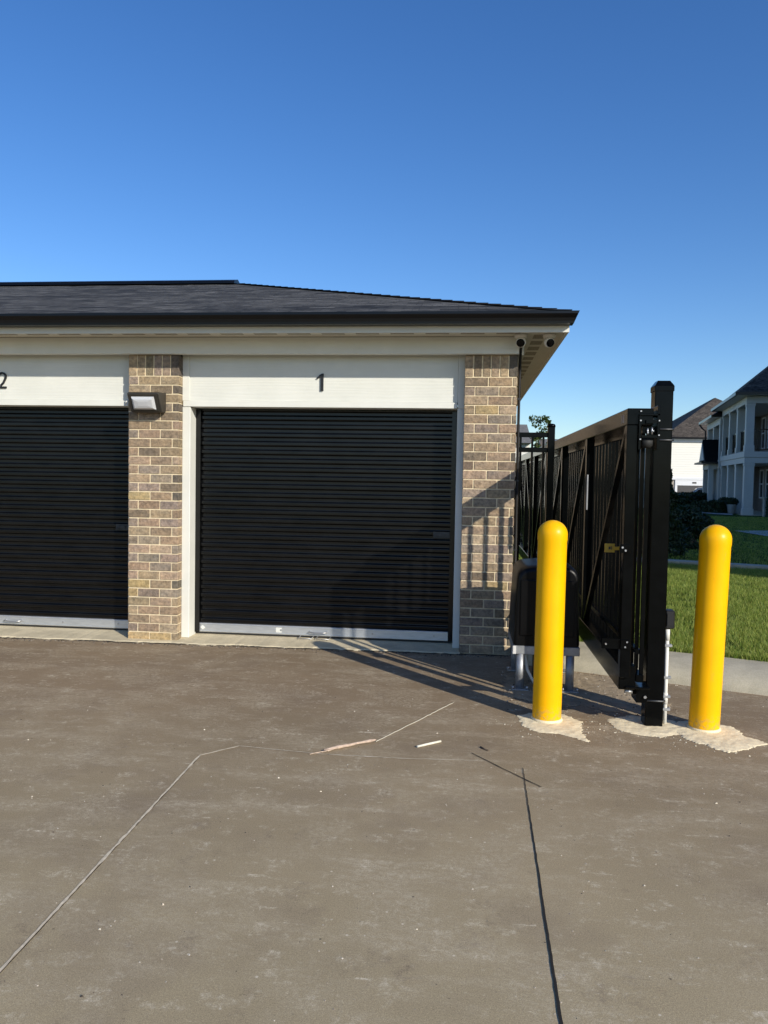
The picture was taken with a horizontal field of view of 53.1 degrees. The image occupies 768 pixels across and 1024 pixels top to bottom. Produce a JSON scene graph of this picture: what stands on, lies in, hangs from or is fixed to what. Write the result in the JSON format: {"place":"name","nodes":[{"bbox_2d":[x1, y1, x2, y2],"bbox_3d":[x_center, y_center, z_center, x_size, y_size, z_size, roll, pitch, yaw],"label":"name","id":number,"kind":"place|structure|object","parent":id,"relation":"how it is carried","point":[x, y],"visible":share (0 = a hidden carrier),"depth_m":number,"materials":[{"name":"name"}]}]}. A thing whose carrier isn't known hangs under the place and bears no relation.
{"place":"outdoors","nodes":[
{"label":"outdoors","id":0,"kind":"place"},
{"bbox_2d":[0,638,767,1023],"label":"pavement","id":1,"kind":"structure","parent":0,"point":[414,928],"depth_m":3.13,"materials":[{"name":"grey concrete"}]},
{"bbox_2d":[0,756,199,972],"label":"pavement joint","id":2,"kind":"object","parent":1,"relation":"on","point":[73,891],"visible":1,"depth_m":2.89,"materials":[{"name":"beige concrete"}]},
{"bbox_2d":[201,746,237,754],"bbox_3d":[-0.898,1.302,4.200,0.243,0.001,0.016,-1,3,-40],"label":"pavement joint","id":3,"kind":"object","parent":1,"relation":"on","point":[219,750],"visible":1,"depth_m":4.20,"materials":[{"name":"grey concrete"}]},
{"bbox_2d":[0,625,459,653],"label":"threshold slab","id":4,"kind":"structure","parent":1,"relation":"on","point":[46,633],"depth_m":6.96,"materials":[{"name":"concrete"}]},
{"bbox_2d":[0,637,504,655],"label":"dirt line","id":5,"kind":"object","parent":1,"relation":"on","point":[259,646],"visible":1,"depth_m":6.76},
{"bbox_2d":[0,280,579,654],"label":"garage building","id":6,"kind":"structure","parent":1,"relation":"on","point":[304,462],"depth_m":6.98,"materials":[{"name":"brick"}]},
{"bbox_2d":[0,407,128,629],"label":"roller door","id":7,"kind":"structure","parent":6,"relation":"in","point":[64,471],"depth_m":7.29,"materials":[{"name":"metal"}]},
{"bbox_2d":[125,392,165,412],"bbox_3d":[-2.109,-0.968,6.766,0.322,0.176,0.196,1,2,6],"label":"wall lamp","id":8,"kind":"object","parent":6,"relation":"attached to","point":[147,402],"visible":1,"depth_m":6.70,"materials":[{"name":"brown metal"}]},
{"bbox_2d":[195,407,457,642],"bbox_3d":[-0.558,0.096,6.995,2.459,2.127,0.123,1,2,6],"label":"roller door","id":9,"kind":"structure","parent":6,"relation":"in","point":[329,520],"depth_m":7.03,"materials":[{"name":"metal"}]},
{"bbox_2d":[513,347,521,564],"bbox_3d":[1.140,-0.222,6.570,0.067,2.419,0.267,1,2,-5],"label":"wall conduit","id":10,"kind":"object","parent":6,"relation":"attached to","point":[517,453],"depth_m":6.63,"materials":[{"name":"metal"}]},
{"bbox_2d":[515,334,526,347],"bbox_3d":[1.132,-1.413,6.364,0.104,0.107,0.104,1,2,6],"label":"security camera","id":11,"kind":"object","parent":6,"relation":"attached to","point":[520,340],"visible":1,"depth_m":6.33,"materials":[{"name":"white plastic"}]},
{"bbox_2d":[543,334,555,347],"bbox_3d":[1.361,-1.408,6.340,0.104,0.107,0.105,1,2,6],"label":"security camera","id":12,"kind":"object","parent":6,"relation":"attached to","point":[549,340],"visible":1,"depth_m":6.30,"materials":[{"name":"white plastic"}]},
{"bbox_2d":[310,739,375,753],"bbox_3d":[-0.225,1.301,4.275,0.419,0.021,0.026,-1,3,-33],"label":"wood splinter","id":13,"kind":"object","parent":1,"relation":"on","point":[348,745],"visible":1,"depth_m":4.28,"materials":[{"name":"beige wood"}]},
{"bbox_2d":[245,746,477,760],"bbox_3d":[-0.155,1.317,4.174,1.316,0.001,0.053,1,2,7],"label":"pavement joint","id":14,"kind":"object","parent":1,"relation":"on","point":[358,755],"visible":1,"depth_m":4.16,"materials":[{"name":"grey concrete"}]},
{"bbox_2d":[1,637,767,1020],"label":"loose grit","id":15,"kind":"object","parent":1,"relation":"on","point":[415,771],"visible":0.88,"depth_m":4.95,"materials":[{"name":"beige gravel"}]},
{"bbox_2d":[376,702,453,741],"bbox_3d":[0.214,1.296,4.785,0.008,0.003,0.953,3,3,33],"label":"string","id":16,"kind":"object","parent":1,"relation":"on","point":[411,723],"visible":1,"depth_m":4.70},
{"bbox_2d":[416,740,440,747],"bbox_3d":[0.255,1.312,4.351,0.170,0.014,0.014,-1,3,-35],"label":"stick","id":17,"kind":"object","parent":1,"relation":"on","point":[426,744],"visible":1,"depth_m":4.34,"materials":[{"name":"white wood"}]},
{"bbox_2d":[473,753,540,786],"bbox_3d":[0.627,1.337,4.001,0.010,0.001,0.542,-1,3,-32],"label":"pavement joint","id":18,"kind":"object","parent":1,"relation":"on","point":[507,770],"visible":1,"depth_m":3.99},
{"bbox_2d":[523,769,562,1023],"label":"pavement joint","id":19,"kind":"object","parent":1,"relation":"on","point":[555,982],"visible":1,"depth_m":2.53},
{"bbox_2d":[517,713,588,741],"bbox_3d":[1.034,1.311,4.736,0.409,0.008,0.547,1,2,6],"label":"cement spill","id":20,"kind":"object","parent":1,"relation":"on","point":[568,726],"visible":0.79,"depth_m":4.70,"materials":[{"name":"beige concrete"}]},
{"bbox_2d":[531,520,567,723],"bbox_3d":[1.036,0.691,4.825,0.203,1.282,0.203,1,2,6],"label":"bollard","id":21,"kind":"object","parent":20,"relation":"on","point":[552,538],"visible":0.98,"depth_m":4.75,"materials":[{"name":"yellow metal"}]},
{"bbox_2d":[501,667,673,715],"bbox_3d":[1.436,1.282,5.584,1.277,0.009,0.990,2,3,27],"label":"sandy patch","id":22,"kind":"object","parent":1,"relation":"on","point":[620,702],"visible":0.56,"depth_m":5.42,"materials":[{"name":"brown sand"}]},
{"bbox_2d":[506,558,579,692],"bbox_3d":[1.193,0.820,5.800,0.476,0.905,0.680,1,2,6],"label":"gate motor","id":23,"kind":"object","parent":22,"relation":"on","point":[521,632],"visible":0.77,"depth_m":5.49,"materials":[{"name":"black plastic"}]},
{"bbox_2d":[608,715,678,737],"bbox_3d":[1.617,1.320,4.761,0.442,0.008,0.422,1,2,6],"label":"cement spill","id":24,"kind":"object","parent":1,"relation":"on","point":[631,724],"visible":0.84,"depth_m":4.71,"materials":[{"name":"beige concrete"}]},
{"bbox_2d":[624,381,674,725],"bbox_3d":[1.613,0.274,4.686,0.269,2.146,0.282,1,2,6],"label":"gate post","id":25,"kind":"object","parent":24,"relation":"on","point":[647,693],"visible":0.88,"depth_m":4.70,"materials":[{"name":"metal"}]},
{"bbox_2d":[513,408,653,689],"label":"sliding gate","id":26,"kind":"structure","parent":25,"relation":"attached to","point":[601,488],"depth_m":5.69,"materials":[{"name":"metal"}]},
{"bbox_2d":[663,609,674,723],"bbox_3d":[1.765,0.971,4.792,0.058,0.730,0.077,1,2,6],"label":"conduit riser","id":27,"kind":"object","parent":25,"relation":"attached to","point":[670,618],"visible":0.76,"depth_m":4.77,"materials":[{"name":"plastic"}]},
{"bbox_2d":[524,641,767,695],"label":"kerb","id":28,"kind":"structure","parent":1,"relation":"on","point":[745,676],"depth_m":5.79,"materials":[{"name":"concrete"}]},
{"bbox_2d":[513,424,555,560],"bbox_3d":[1.299,0.208,6.715,0.344,1.954,0.074,1,2,6],"label":"fence panel","id":29,"kind":"object","parent":28,"relation":"on","point":[550,436],"visible":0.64,"depth_m":6.67,"materials":[{"name":"black metal"}]},
{"bbox_2d":[672,721,767,752],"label":"cement spill","id":30,"kind":"object","parent":1,"relation":"on","point":[728,739],"visible":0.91,"depth_m":4.52,"materials":[{"name":"beige concrete"}]},
{"bbox_2d":[686,525,731,732],"bbox_3d":[1.985,0.715,4.696,0.223,1.278,0.203,1,2,6],"label":"bollard","id":31,"kind":"object","parent":30,"relation":"on","point":[713,573],"visible":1,"depth_m":4.63,"materials":[{"name":"yellow metal"}]},
{"bbox_2d":[0,0,767,446],"label":"sky","id":32,"kind":"structure","parent":0,"point":[605,160],"materials":[{"name":"blue"}]},
{"bbox_2d":[512,508,767,658],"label":"lawn","id":33,"kind":"structure","parent":0,"point":[734,560],"depth_m":13.68,"materials":[{"name":"green plant"}]},
{"bbox_2d":[528,415,550,447],"bbox_3d":[5.966,-1.681,28.981,1.351,4.020,1.231,1,2,6],"label":"tree","id":34,"kind":"object","parent":33,"relation":"on","point":[540,421],"visible":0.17,"depth_m":28.90,"materials":[{"name":"green plant"}]},
{"bbox_2d":[642,469,688,555],"bbox_3d":[5.262,0.008,14.497,1.005,1.742,1.038,1,2,6],"label":"evergreen shrub","id":35,"kind":"object","parent":33,"relation":"on","point":[675,525],"visible":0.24,"depth_m":14.29,"materials":[{"name":"green plant"}]},
{"bbox_2d":[579,637,767,661],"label":"grass","id":36,"kind":"structure","parent":33,"relation":"on","point":[682,649],"depth_m":6.01,"materials":[{"name":"green plant"}]},
{"bbox_2d":[676,503,700,527],"bbox_3d":[8.196,0.242,20.683,0.974,0.955,1.067,1,2,6],"label":"bush","id":37,"kind":"object","parent":33,"relation":"on","point":[681,508],"visible":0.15,"depth_m":20.68,"materials":[{"name":"green plant"}]},
{"bbox_2d":[675,491,706,505],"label":"hedge","id":38,"kind":"object","parent":33,"relation":"on","point":[685,498],"visible":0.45,"depth_m":42.68,"materials":[{"name":"green plant"}]},
{"bbox_2d":[669,508,714,549],"bbox_3d":[6.453,0.405,16.108,1.104,1.000,0.878,0,3,-18],"label":"bush","id":39,"kind":"object","parent":33,"relation":"on","point":[694,525],"visible":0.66,"depth_m":15.91,"materials":[{"name":"green plant"}]},
{"bbox_2d":[691,499,727,512],"bbox_3d":[15.660,-0.271,36.835,1.009,0.722,1.653,0,3,-26],"label":"hedge","id":40,"kind":"object","parent":33,"relation":"on","point":[716,506],"visible":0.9,"depth_m":36.38,"materials":[{"name":"green plant"}]},
{"bbox_2d":[668,559,767,569],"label":"path edging","id":41,"kind":"object","parent":33,"relation":"on","point":[741,565],"depth_m":12.58,"materials":[{"name":"concrete"}]},
{"bbox_2d":[694,366,767,515],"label":"porch house","id":42,"kind":"structure","parent":33,"relation":"on","point":[733,460],"depth_m":38.82,"materials":[{"name":"beige"}]},
{"bbox_2d":[759,470,763,498],"bbox_3d":[19.608,-1.450,39.933,0.050,1.490,0.940,2,3,16],"label":"window","id":43,"kind":"structure","parent":42,"relation":"in","point":[761,480],"depth_m":39.96,"materials":[{"name":"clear glass"}]},
{"bbox_2d":[761,417,765,448],"bbox_3d":[19.653,-4.072,39.820,0.050,1.640,0.940,2,3,16],"label":"window","id":44,"kind":"structure","parent":42,"relation":"in","point":[763,426],"depth_m":39.86,"materials":[{"name":"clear glass"}]},
{"bbox_2d":[765,469,767,496],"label":"window","id":45,"kind":"structure","parent":42,"relation":"in","point":[766,482],"depth_m":38.70,"materials":[{"name":"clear glass"}]},
{"bbox_2d":[725,497,738,513],"bbox_3d":[16.240,-0.315,35.913,0.648,0.791,0.640,1,2,6],"label":"planter","id":46,"kind":"object","parent":33,"relation":"on","point":[731,503],"visible":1,"depth_m":35.77,"materials":[{"name":"ceramic"}]},
{"bbox_2d":[762,497,766,516],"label":"stone pedestal","id":47,"kind":"object","parent":33,"relation":"on","point":[764,506],"visible":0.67,"depth_m":33.50,"materials":[{"name":"concrete"}]},
{"bbox_2d":[765,497,767,516],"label":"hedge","id":48,"kind":"object","parent":33,"relation":"on","point":[766,509],"visible":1,"depth_m":33.04,"materials":[{"name":"green plant"}]},
{"bbox_2d":[643,507,732,514],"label":"path","id":49,"kind":"structure","parent":0,"point":[717,513],"depth_m":35.56,"materials":[{"name":"concrete"}]},
{"bbox_2d":[634,562,767,658],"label":"grass","id":50,"kind":"structure","parent":0,"point":[735,591],"depth_m":8.42,"materials":[{"name":"green plant"}]},
{"bbox_2d":[637,516,767,564],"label":"grass","id":51,"kind":"structure","parent":0,"point":[757,521],"depth_m":19.09,"materials":[{"name":"green plant"}]},
{"bbox_2d":[739,531,767,535],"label":"path","id":52,"kind":"structure","parent":0,"point":[760,533],"depth_m":21.72,"materials":[{"name":"concrete"}]},
{"label":"ground","id":53,"kind":"structure","parent":0,"visible":0},
{"bbox_2d":[638,398,721,507],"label":"garage house","id":54,"kind":"structure","parent":53,"relation":"on","point":[688,434],"depth_m":57.88,"materials":[{"name":"white"}]},
{"bbox_2d":[677,485,702,492],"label":"garage door","id":55,"kind":"structure","parent":54,"relation":"in","point":[680,488],"depth_m":57.89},
{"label":"driveway","id":56,"kind":"structure","parent":0,"visible":0},
{"bbox_2d":[692,487,702,492],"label":"parked car","id":57,"kind":"object","parent":56,"relation":"on","point":[698,490],"visible":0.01,"depth_m":50.47,"materials":[{"name":"paint"}]},
{"label":"rear lawn","id":58,"kind":"structure","parent":0,"visible":0},
{"bbox_2d":[515,424,530,457],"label":"white cottage","id":59,"kind":"structure","parent":58,"relation":"on","point":[526,441],"depth_m":42.58,"materials":[{"name":"white paint"}]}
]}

